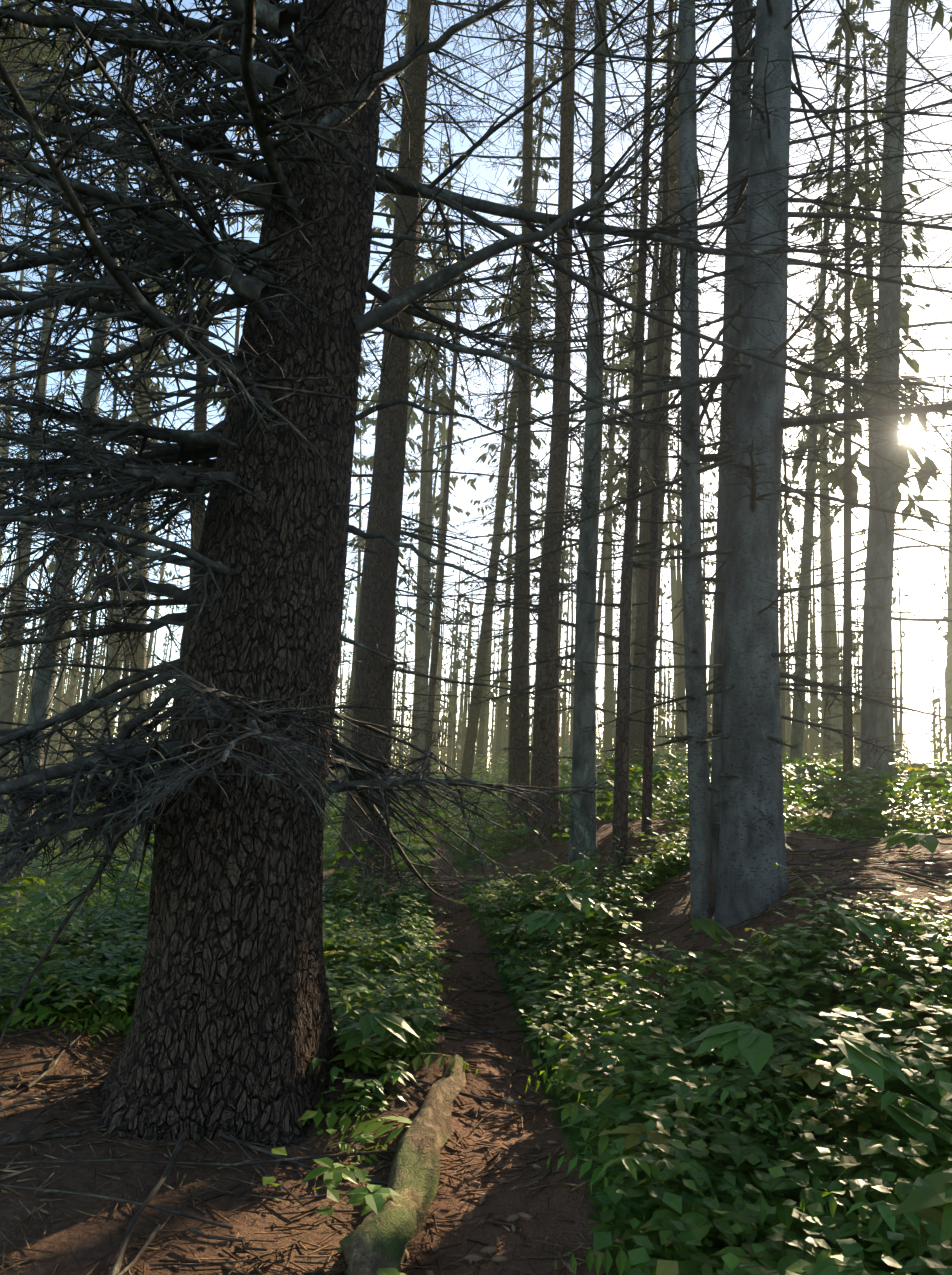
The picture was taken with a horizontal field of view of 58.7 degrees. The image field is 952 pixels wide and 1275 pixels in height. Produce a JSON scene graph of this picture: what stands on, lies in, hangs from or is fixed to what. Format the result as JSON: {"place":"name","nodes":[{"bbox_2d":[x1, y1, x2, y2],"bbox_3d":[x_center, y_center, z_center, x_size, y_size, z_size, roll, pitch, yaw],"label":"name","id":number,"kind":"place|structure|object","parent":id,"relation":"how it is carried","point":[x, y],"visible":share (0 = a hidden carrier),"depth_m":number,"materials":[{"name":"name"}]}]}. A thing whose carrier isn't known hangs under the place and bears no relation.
{"place":"outdoors","nodes":[
{"label":"outdoors","id":0,"kind":"place"},
{"bbox_2d":[0,757,951,1274],"bbox_3d":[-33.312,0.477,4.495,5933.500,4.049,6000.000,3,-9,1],"label":"terrain","id":1,"kind":"structure","parent":0,"point":[84,1239],"depth_m":3.34,"materials":[{"name":"brown soil"}]},
{"bbox_2d":[96,0,386,1146],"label":"tree trunk","id":2,"kind":"object","parent":1,"relation":"on","point":[230,1028],"visible":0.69,"depth_m":3.82,"materials":[{"name":"brown plant"}]},
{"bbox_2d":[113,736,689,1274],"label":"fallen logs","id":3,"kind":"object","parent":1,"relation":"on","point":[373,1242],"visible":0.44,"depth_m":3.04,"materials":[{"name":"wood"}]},
{"bbox_2d":[0,738,951,1274],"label":"undergrowth","id":4,"kind":"object","parent":1,"relation":"on","point":[892,1184],"visible":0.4,"depth_m":3.71,"materials":[{"name":"green plant"}]},
{"bbox_2d":[0,0,951,1274],"bbox_3d":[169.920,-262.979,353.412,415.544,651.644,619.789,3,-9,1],"label":"dead branches","id":5,"kind":"object","parent":1,"relation":"on","point":[186,51],"visible":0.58,"depth_m":4.38,"materials":[{"name":"brown wood"}]},
{"bbox_2d":[0,0,951,930],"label":"tree trunks","id":6,"kind":"object","parent":1,"relation":"on","point":[734,854],"visible":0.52,"depth_m":6.58,"materials":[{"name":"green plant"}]},
{"bbox_2d":[0,0,951,887],"bbox_3d":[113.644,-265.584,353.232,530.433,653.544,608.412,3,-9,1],"label":"tree trunks","id":7,"kind":"object","parent":1,"relation":"on","point":[376,614],"visible":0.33,"depth_m":12.93,"materials":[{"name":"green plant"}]},
{"bbox_2d":[0,0,951,767],"bbox_3d":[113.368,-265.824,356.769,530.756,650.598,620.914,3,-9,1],"label":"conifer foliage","id":8,"kind":"object","parent":1,"relation":"on","point":[820,470],"visible":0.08,"depth_m":30.21,"materials":[{"name":"green plant"}]},
{"bbox_2d":[401,840,625,1274],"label":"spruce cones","id":9,"kind":"object","parent":1,"relation":"on","point":[474,1258],"visible":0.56,"depth_m":3.00,"materials":[{"name":"brown plant"}]},
{"bbox_2d":[0,0,951,770],"label":"sky","id":10,"kind":"structure","parent":0,"point":[920,637],"materials":[{"name":"white"}]},
{"bbox_2d":[903,427,917,440],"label":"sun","id":11,"kind":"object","parent":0,"point":[909,436],"visible":0.33,"depth_m":2175.22,"materials":[{"name":"white"}]}
]}

